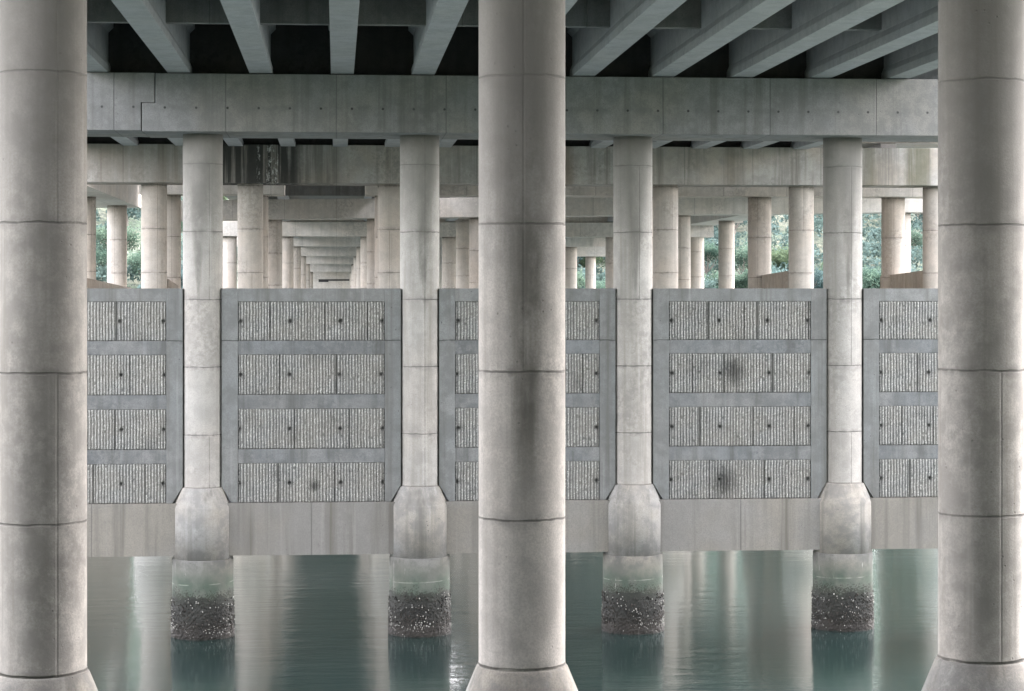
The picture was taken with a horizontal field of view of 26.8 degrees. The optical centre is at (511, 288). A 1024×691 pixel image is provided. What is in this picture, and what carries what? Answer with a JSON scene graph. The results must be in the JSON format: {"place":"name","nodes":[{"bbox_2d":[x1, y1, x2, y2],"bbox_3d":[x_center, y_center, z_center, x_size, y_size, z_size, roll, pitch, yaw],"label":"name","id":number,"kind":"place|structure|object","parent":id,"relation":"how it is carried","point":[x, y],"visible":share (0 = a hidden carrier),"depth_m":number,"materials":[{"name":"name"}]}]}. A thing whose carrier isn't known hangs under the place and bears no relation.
{"place":"outdoors","nodes":[
{"label":"outdoors","id":0,"kind":"place"},
{"bbox_2d":[96,196,922,287],"bbox_3d":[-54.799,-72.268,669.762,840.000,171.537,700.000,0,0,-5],"label":"hillside","id":1,"kind":"structure","parent":0,"point":[783,225],"depth_m":417.68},
{"bbox_2d":[96,243,106,270],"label":"tree","id":2,"kind":"object","parent":1,"relation":"on","point":[101,255],"visible":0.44,"depth_m":380.32,"materials":[{"name":"green plant"}]},
{"bbox_2d":[96,224,140,255],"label":"tree","id":3,"kind":"object","parent":1,"relation":"on","point":[132,237],"visible":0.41,"depth_m":386.76,"materials":[{"name":"green plant"}]},
{"bbox_2d":[127,251,140,276],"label":"tree","id":4,"kind":"object","parent":1,"relation":"on","point":[136,259],"visible":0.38,"depth_m":377.75,"materials":[{"name":"green plant"}]},
{"bbox_2d":[96,197,922,287],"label":"woodland","id":5,"kind":"object","parent":1,"relation":"on","point":[101,271],"visible":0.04,"depth_m":402.08,"materials":[{"name":"green plant"}]},
{"bbox_2d":[577,270,584,287],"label":"tree","id":6,"kind":"object","parent":1,"relation":"on","point":[580,280],"visible":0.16,"depth_m":373.88,"materials":[{"name":"green plant"}]},
{"bbox_2d":[704,239,718,273],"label":"tree","id":7,"kind":"object","parent":1,"relation":"on","point":[710,250],"visible":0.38,"depth_m":386.87,"materials":[{"name":"green plant"}]},
{"bbox_2d":[704,269,718,285],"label":"tree","id":8,"kind":"object","parent":1,"relation":"on","point":[715,275],"visible":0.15,"depth_m":374.42,"materials":[{"name":"green plant"}]},
{"bbox_2d":[717,241,774,273],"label":"tree","id":9,"kind":"object","parent":1,"relation":"on","point":[741,257],"visible":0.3,"depth_m":383.44,"materials":[{"name":"green plant"}]},
{"bbox_2d":[735,264,772,287],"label":"tree","id":10,"kind":"object","parent":1,"relation":"on","point":[745,275],"visible":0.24,"depth_m":371.79,"materials":[{"name":"green plant"}]},
{"bbox_2d":[771,242,788,270],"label":"tree","id":11,"kind":"object","parent":1,"relation":"on","point":[783,255],"visible":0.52,"depth_m":389.29,"materials":[{"name":"green plant"}]},
{"bbox_2d":[782,263,822,287],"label":"tree","id":12,"kind":"object","parent":1,"relation":"on","point":[817,280],"visible":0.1,"depth_m":364.90,"materials":[{"name":"green plant"}]},
{"bbox_2d":[862,266,880,287],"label":"tree","id":13,"kind":"object","parent":1,"relation":"on","point":[872,280],"visible":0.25,"depth_m":377.06,"materials":[{"name":"green plant"}]},
{"bbox_2d":[862,265,880,287],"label":"tree","id":14,"kind":"object","parent":1,"relation":"on","point":[869,271],"visible":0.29,"depth_m":378.55,"materials":[{"name":"green plant"}]},
{"bbox_2d":[911,227,922,250],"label":"tree","id":15,"kind":"object","parent":1,"relation":"on","point":[918,238],"visible":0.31,"depth_m":402.17,"materials":[{"name":"green plant"}]},
{"bbox_2d":[87,549,937,690],"bbox_3d":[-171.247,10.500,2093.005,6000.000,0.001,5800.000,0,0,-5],"label":"water","id":16,"kind":"structure","parent":0,"point":[737,620],"depth_m":65.29,"materials":[{"name":"liquid"}]},
{"bbox_2d":[0,0,97,690],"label":"pier column","id":17,"kind":"structure","parent":16,"relation":"on","point":[43,345],"depth_m":28.65,"materials":[{"name":"concrete"}]},
{"bbox_2d":[87,196,95,279],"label":"pier column","id":18,"kind":"structure","parent":16,"relation":"on","point":[91,237],"depth_m":118.56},
{"bbox_2d":[87,278,128,287],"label":"web wall","id":19,"kind":"structure","parent":18,"relation":"attached to","point":[92,283],"depth_m":114.71,"materials":[{"name":"concrete"}]},
{"bbox_2d":[87,185,140,207],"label":"edge beam","id":20,"kind":"structure","parent":18,"relation":"on","point":[129,196],"depth_m":123.93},
{"bbox_2d":[107,205,126,286],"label":"pier column","id":21,"kind":"structure","parent":16,"relation":"on","point":[116,244],"depth_m":130.95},
{"bbox_2d":[141,183,166,287],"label":"pier column","id":22,"kind":"structure","parent":16,"relation":"on","point":[153,235],"depth_m":99.84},
{"bbox_2d":[87,144,937,187],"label":"cross beam","id":23,"kind":"structure","parent":22,"relation":"on","point":[310,165],"depth_m":100.40,"materials":[{"name":"concrete"}]},
{"bbox_2d":[111,137,138,145],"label":"girder","id":24,"kind":"object","parent":23,"relation":"on","point":[128,141],"visible":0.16,"depth_m":97.00,"materials":[{"name":"concrete"}]},
{"bbox_2d":[223,138,243,145],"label":"girder","id":25,"kind":"object","parent":23,"relation":"on","point":[234,141],"visible":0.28,"depth_m":97.02,"materials":[{"name":"concrete"}]},
{"bbox_2d":[278,138,295,145],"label":"girder","id":26,"kind":"object","parent":23,"relation":"on","point":[286,142],"visible":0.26,"depth_m":97.02,"materials":[{"name":"concrete"}]},
{"bbox_2d":[333,139,347,146],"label":"girder","id":27,"kind":"object","parent":23,"relation":"on","point":[340,142],"visible":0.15,"depth_m":97.36,"materials":[{"name":"concrete"}]},
{"bbox_2d":[385,139,399,146],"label":"girder","id":28,"kind":"object","parent":23,"relation":"on","point":[392,142],"visible":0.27,"depth_m":97.69,"materials":[{"name":"concrete"}]},
{"bbox_2d":[87,137,791,146],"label":"diaphragm","id":29,"kind":"object","parent":23,"relation":"on","point":[251,141],"visible":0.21,"depth_m":100.60,"materials":[{"name":"concrete"}]},
{"bbox_2d":[439,139,456,146],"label":"girder","id":30,"kind":"object","parent":23,"relation":"on","point":[446,142],"visible":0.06,"depth_m":97.02,"materials":[{"name":"concrete"}]},
{"bbox_2d":[589,140,612,147],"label":"girder","id":31,"kind":"object","parent":23,"relation":"on","point":[599,143],"visible":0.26,"depth_m":98.97,"materials":[{"name":"concrete"}]},
{"bbox_2d":[690,141,724,148],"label":"girder","id":32,"kind":"object","parent":23,"relation":"on","point":[700,144],"visible":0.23,"depth_m":99.26,"materials":[{"name":"concrete"}]},
{"bbox_2d":[790,141,822,148],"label":"girder","id":33,"kind":"object","parent":23,"relation":"on","point":[802,144],"visible":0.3,"depth_m":99.76,"materials":[{"name":"concrete"}]},
{"bbox_2d":[740,68,937,148],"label":"girder","id":34,"kind":"object","parent":23,"relation":"on","point":[932,74],"visible":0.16,"depth_m":97.02,"materials":[{"name":"concrete"}]},
{"bbox_2d":[167,195,180,287],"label":"pier column","id":35,"kind":"structure","parent":16,"relation":"on","point":[174,238],"depth_m":107.47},
{"bbox_2d":[139,185,284,195],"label":"cross beam","id":36,"kind":"structure","parent":35,"relation":"on","point":[268,190],"depth_m":107.14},
{"bbox_2d":[170,133,234,639],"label":"pier column","id":37,"kind":"structure","parent":16,"relation":"on","point":[202,603],"depth_m":64.39,"materials":[{"name":"concrete"}]},
{"bbox_2d":[227,501,394,555],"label":"tie beam","id":38,"kind":"structure","parent":37,"relation":"attached to","point":[306,528],"depth_m":64.83,"materials":[{"name":"concrete"}]},
{"bbox_2d":[222,288,400,502],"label":"wall panel","id":39,"kind":"structure","parent":38,"relation":"on","point":[311,394],"depth_m":64.90,"materials":[{"name":"concrete"}]},
{"bbox_2d":[142,73,937,141],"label":"cross beam","id":40,"kind":"structure","parent":37,"relation":"on","point":[305,106],"depth_m":64.55,"materials":[{"name":"concrete"}]},
{"bbox_2d":[328,0,359,74],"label":"girder","id":41,"kind":"object","parent":40,"relation":"on","point":[343,18],"visible":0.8,"depth_m":54.07,"materials":[{"name":"concrete"}]},
{"bbox_2d":[408,0,468,74],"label":"girder","id":42,"kind":"object","parent":40,"relation":"on","point":[432,38],"visible":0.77,"depth_m":54.94,"materials":[{"name":"concrete"}]},
{"bbox_2d":[567,0,685,76],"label":"girder","id":43,"kind":"object","parent":40,"relation":"on","point":[595,51],"visible":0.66,"depth_m":55.83,"materials":[{"name":"concrete"}]},
{"bbox_2d":[646,0,794,76],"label":"girder","id":44,"kind":"object","parent":40,"relation":"on","point":[674,52],"visible":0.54,"depth_m":56.05,"materials":[{"name":"concrete"}]},
{"bbox_2d":[727,0,903,77],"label":"girder","id":45,"kind":"object","parent":40,"relation":"on","point":[753,53],"visible":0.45,"depth_m":56.06,"materials":[{"name":"concrete"}]},
{"bbox_2d":[804,0,937,78],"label":"girder","id":46,"kind":"object","parent":40,"relation":"on","point":[906,23],"visible":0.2,"depth_m":57.71,"materials":[{"name":"concrete"}]},
{"bbox_2d":[881,33,937,78],"bbox_3d":[13.137,-7.200,48.884,0.840,1.600,35.500,0,0,-5],"label":"girder","id":47,"kind":"object","parent":40,"relation":"on","point":[919,57],"visible":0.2,"depth_m":62.99,"materials":[{"name":"concrete"}]},
{"bbox_2d":[223,236,236,287],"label":"pier column","id":48,"kind":"structure","parent":16,"relation":"on","point":[229,261],"depth_m":171.40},
{"bbox_2d":[223,222,713,237],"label":"cross beam","id":49,"kind":"structure","parent":48,"relation":"on","point":[331,229],"depth_m":171.70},
{"bbox_2d":[223,217,742,222],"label":"diaphragm","id":50,"kind":"object","parent":49,"relation":"on","point":[586,219],"visible":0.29,"depth_m":173.54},
{"bbox_2d":[237,183,262,287],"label":"pier column","id":51,"kind":"structure","parent":16,"relation":"on","point":[249,235],"depth_m":100.22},
{"bbox_2d":[263,195,267,287],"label":"pier column","id":52,"kind":"structure","parent":16,"relation":"on","point":[265,241],"depth_m":107.98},
{"bbox_2d":[268,220,281,287],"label":"pier column","id":53,"kind":"structure","parent":16,"relation":"on","point":[274,253],"depth_m":135.96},
{"bbox_2d":[282,236,293,287],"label":"pier column","id":54,"kind":"structure","parent":16,"relation":"on","point":[287,261],"depth_m":171.74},
{"bbox_2d":[294,246,300,287],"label":"pier column","id":55,"kind":"structure","parent":16,"relation":"on","point":[297,266],"depth_m":207.57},
{"bbox_2d":[294,237,593,246],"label":"cross beam","id":56,"kind":"structure","parent":55,"relation":"on","point":[356,241],"depth_m":207.40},
{"bbox_2d":[301,256,305,287],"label":"pier column","id":57,"kind":"structure","parent":16,"relation":"on","point":[303,271],"depth_m":243.37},
{"bbox_2d":[301,246,604,256],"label":"cross beam","id":58,"kind":"structure","parent":57,"relation":"on","point":[597,251],"depth_m":243.17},
{"bbox_2d":[306,264,309,287],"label":"pier column","id":59,"kind":"structure","parent":16,"relation":"on","point":[307,275],"depth_m":279.18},
{"bbox_2d":[306,256,441,263],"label":"cross beam","id":60,"kind":"structure","parent":59,"relation":"on","point":[329,259],"depth_m":278.81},
{"bbox_2d":[310,272,312,287],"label":"pier column","id":61,"kind":"structure","parent":16,"relation":"on","point":[311,279],"depth_m":314.98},
{"bbox_2d":[310,264,441,271],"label":"cross beam","id":62,"kind":"structure","parent":61,"relation":"on","point":[330,267],"depth_m":314.60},
{"bbox_2d":[356,246,360,287],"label":"pier column","id":63,"kind":"structure","parent":16,"relation":"on","point":[358,266],"depth_m":208.13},
{"bbox_2d":[361,237,366,287],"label":"pier column","id":64,"kind":"structure","parent":16,"relation":"on","point":[363,262],"depth_m":172.30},
{"bbox_2d":[367,218,374,287],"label":"pier column","id":65,"kind":"structure","parent":16,"relation":"on","point":[370,253],"depth_m":136.51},
{"bbox_2d":[375,195,377,287],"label":"pier column","id":66,"kind":"structure","parent":16,"relation":"on","point":[376,241],"depth_m":108.49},
{"bbox_2d":[365,186,922,198],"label":"cross beam","id":67,"kind":"structure","parent":66,"relation":"on","point":[683,192],"depth_m":109.19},
{"bbox_2d":[313,272,441,287],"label":"abutment","id":68,"kind":"object","parent":16,"relation":"on","point":[331,279],"visible":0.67,"depth_m":349.28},
{"bbox_2d":[378,184,399,287],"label":"pier column","id":69,"kind":"structure","parent":16,"relation":"on","point":[388,235],"depth_m":100.73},
{"bbox_2d":[388,135,450,637],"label":"pier column","id":70,"kind":"structure","parent":16,"relation":"on","point":[419,602],"depth_m":64.91,"materials":[{"name":"concrete"}]},
{"bbox_2d":[445,499,609,552],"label":"tie beam","id":71,"kind":"structure","parent":70,"relation":"attached to","point":[586,525],"depth_m":65.47,"materials":[{"name":"concrete"}]},
{"bbox_2d":[439,288,614,500],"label":"wall panel","id":72,"kind":"structure","parent":71,"relation":"on","point":[589,393],"depth_m":65.54,"materials":[{"name":"concrete"}]},
{"bbox_2d":[442,237,455,287],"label":"pier column","id":73,"kind":"structure","parent":16,"relation":"on","point":[448,262],"depth_m":172.84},
{"bbox_2d":[456,220,468,287],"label":"pier column","id":74,"kind":"structure","parent":16,"relation":"on","point":[462,253],"depth_m":159.70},
{"bbox_2d":[469,217,478,287],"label":"pier column","id":75,"kind":"structure","parent":16,"relation":"on","point":[473,252],"depth_m":137.04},
{"bbox_2d":[466,0,577,690],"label":"pier column","id":76,"kind":"structure","parent":16,"relation":"on","point":[521,345],"depth_m":29.19,"materials":[{"name":"concrete"}]},
{"bbox_2d":[565,247,576,287],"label":"pier column","id":77,"kind":"structure","parent":16,"relation":"on","point":[570,267],"depth_m":209.75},
{"bbox_2d":[585,256,595,287],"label":"pier column","id":78,"kind":"structure","parent":16,"relation":"on","point":[590,271],"depth_m":246.05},
{"bbox_2d":[605,237,612,287],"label":"pier column","id":79,"kind":"structure","parent":16,"relation":"on","point":[608,262],"depth_m":173.96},
{"bbox_2d":[601,136,664,634],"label":"pier column","id":80,"kind":"structure","parent":16,"relation":"on","point":[632,592],"depth_m":65.45,"materials":[{"name":"concrete"}]},
{"bbox_2d":[653,185,677,287],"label":"pier column","id":81,"kind":"structure","parent":16,"relation":"on","point":[665,236],"depth_m":101.81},
{"bbox_2d":[678,215,690,287],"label":"pier column","id":82,"kind":"structure","parent":16,"relation":"on","point":[684,251],"depth_m":138.10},
{"bbox_2d":[691,237,703,287],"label":"pier column","id":83,"kind":"structure","parent":16,"relation":"on","point":[697,262],"depth_m":174.27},
{"bbox_2d":[719,221,734,287],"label":"pier column","id":84,"kind":"structure","parent":16,"relation":"on","point":[726,254],"depth_m":161.34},
{"bbox_2d":[691,215,775,225],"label":"edge beam","id":85,"kind":"structure","parent":84,"relation":"on","point":[706,220],"depth_m":161.36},
{"bbox_2d":[748,197,770,287],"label":"pier column","id":86,"kind":"structure","parent":16,"relation":"on","point":[759,237],"depth_m":109.88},
{"bbox_2d":[789,186,813,287],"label":"pier column","id":87,"kind":"structure","parent":16,"relation":"on","point":[801,236],"depth_m":102.35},
{"bbox_2d":[762,271,788,287],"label":"web wall","id":88,"kind":"structure","parent":87,"relation":"attached to","point":[777,280],"depth_m":106.16,"materials":[{"name":"concrete"}]},
{"bbox_2d":[811,137,873,631],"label":"pier column","id":89,"kind":"structure","parent":16,"relation":"on","point":[842,595],"depth_m":65.99,"materials":[{"name":"concrete"}]},
{"bbox_2d":[659,498,821,550],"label":"tie beam","id":90,"kind":"structure","parent":89,"relation":"attached to","point":[739,524],"depth_m":65.90,"materials":[{"name":"concrete"}]},
{"bbox_2d":[652,288,826,498],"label":"wall panel","id":91,"kind":"structure","parent":90,"relation":"on","point":[739,393],"depth_m":65.97,"materials":[{"name":"concrete"}]},
{"bbox_2d":[881,197,904,287],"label":"pier column","id":92,"kind":"structure","parent":16,"relation":"on","point":[892,235],"depth_m":110.48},
{"bbox_2d":[905,213,910,272],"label":"pier column","id":93,"kind":"structure","parent":16,"relation":"on","point":[907,242],"depth_m":139.32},
{"bbox_2d":[923,186,937,287],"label":"pier column","id":94,"kind":"structure","parent":16,"relation":"on","point":[930,236],"depth_m":102.91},
{"bbox_2d":[880,271,922,287],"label":"web wall","id":95,"kind":"structure","parent":94,"relation":"attached to","point":[909,280],"depth_m":107.06,"materials":[{"name":"concrete"}]},
{"bbox_2d":[921,0,1023,690],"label":"pier column","id":96,"kind":"structure","parent":16,"relation":"on","point":[980,345],"depth_m":29.72,"materials":[{"name":"concrete"}]},
{"bbox_2d":[565,0,577,14],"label":"girder","id":97,"kind":"object","parent":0,"point":[569,4],"visible":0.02,"depth_m":48.36,"materials":[{"name":"concrete"}]},
{"bbox_2d":[87,0,881,30],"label":"diaphragm","id":98,"kind":"object","parent":97,"relation":"attached to","point":[686,14],"depth_m":55.77,"materials":[{"name":"concrete"}]},
{"bbox_2d":[108,23,883,78],"bbox_3d":[-0.320,-7.210,65.291,24.150,1.580,0.250,0,0,-5],"label":"diaphragm","id":99,"kind":"object","parent":97,"relation":"attached to","point":[305,49],"depth_m":64.83,"materials":[{"name":"concrete"}]},
{"bbox_3d":[-15.908,3.660,64.413,1.946,16.680,1.954,0,0,-5],"label":"pier column","id":100,"kind":"object","parent":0,"visible":0},
{"bbox_2d":[87,72,154,136],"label":"cross beam","id":101,"kind":"structure","parent":100,"relation":"on","point":[115,100],"depth_m":63.37,"materials":[{"name":"concrete"}]},
{"bbox_2d":[87,503,176,556],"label":"tie beam","id":102,"kind":"structure","parent":100,"relation":"attached to","point":[132,530],"depth_m":64.39,"materials":[{"name":"concrete"}]},
{"bbox_2d":[87,288,182,503],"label":"wall panel","id":103,"kind":"structure","parent":102,"relation":"on","point":[134,395],"depth_m":64.47,"materials":[{"name":"concrete"}]},
{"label":"pier column","id":104,"kind":"object","parent":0,"visible":0},
{"bbox_2d":[870,497,937,548],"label":"tie beam","id":105,"kind":"structure","parent":104,"relation":"attached to","point":[904,522],"depth_m":66.32,"materials":[{"name":"concrete"}]},
{"bbox_2d":[862,288,937,497],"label":"wall panel","id":106,"kind":"structure","parent":105,"relation":"on","point":[899,392],"depth_m":66.39,"materials":[{"name":"concrete"}]},
{"bbox_3d":[-0.420,-5.770,29.664,24.000,1.240,2.800,0,0,-5],"label":"cross beam","id":107,"kind":"object","parent":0,"visible":0},
{"bbox_2d":[87,23,113,71],"bbox_3d":[-10.932,-7.200,46.915,0.840,1.600,35.500,0,0,-5],"label":"girder","id":108,"kind":"object","parent":107,"relation":"on","point":[97,47],"visible":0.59,"depth_m":61.76,"materials":[{"name":"concrete"}]},
{"bbox_2d":[111,0,194,72],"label":"girder","id":109,"kind":"object","parent":107,"relation":"on","point":[168,45],"visible":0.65,"depth_m":55.22,"materials":[{"name":"concrete"}]},
{"bbox_2d":[220,0,275,73],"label":"girder","id":110,"kind":"object","parent":107,"relation":"on","point":[252,35],"visible":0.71,"depth_m":54.72,"materials":[{"name":"concrete"}]},
{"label":"pier column","id":111,"kind":"object","parent":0,"visible":0},
{"bbox_2d":[181,197,922,220],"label":"cross beam","id":112,"kind":"structure","parent":111,"relation":"on","point":[317,209],"depth_m":136.56,"materials":[{"name":"concrete"}]},
{"bbox_2d":[268,196,289,220],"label":"girder","id":113,"kind":"object","parent":112,"relation":"on","point":[277,197],"visible":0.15,"depth_m":142.11,"materials":[{"name":"concrete"}]},
{"bbox_2d":[285,185,364,195],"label":"diaphragm","id":114,"kind":"object","parent":113,"relation":"attached to","point":[297,190],"depth_m":136.28,"materials":[{"name":"concrete"}]},
{"bbox_2d":[225,196,449,199],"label":"deck slab","id":115,"kind":"structure","parent":113,"relation":"on","point":[310,197],"depth_m":166.31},
{"bbox_2d":[866,143,895,147],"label":"girder","id":116,"kind":"object","parent":112,"relation":"on","point":[885,145],"visible":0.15,"depth_m":112.19,"materials":[{"name":"concrete"}]},
{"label":"girder","id":117,"kind":"object","parent":112,"relation":"on","visible":0},
{"bbox_2d":[813,142,937,147],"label":"deck slab","id":118,"kind":"structure","parent":117,"relation":"on","point":[912,144],"depth_m":113.28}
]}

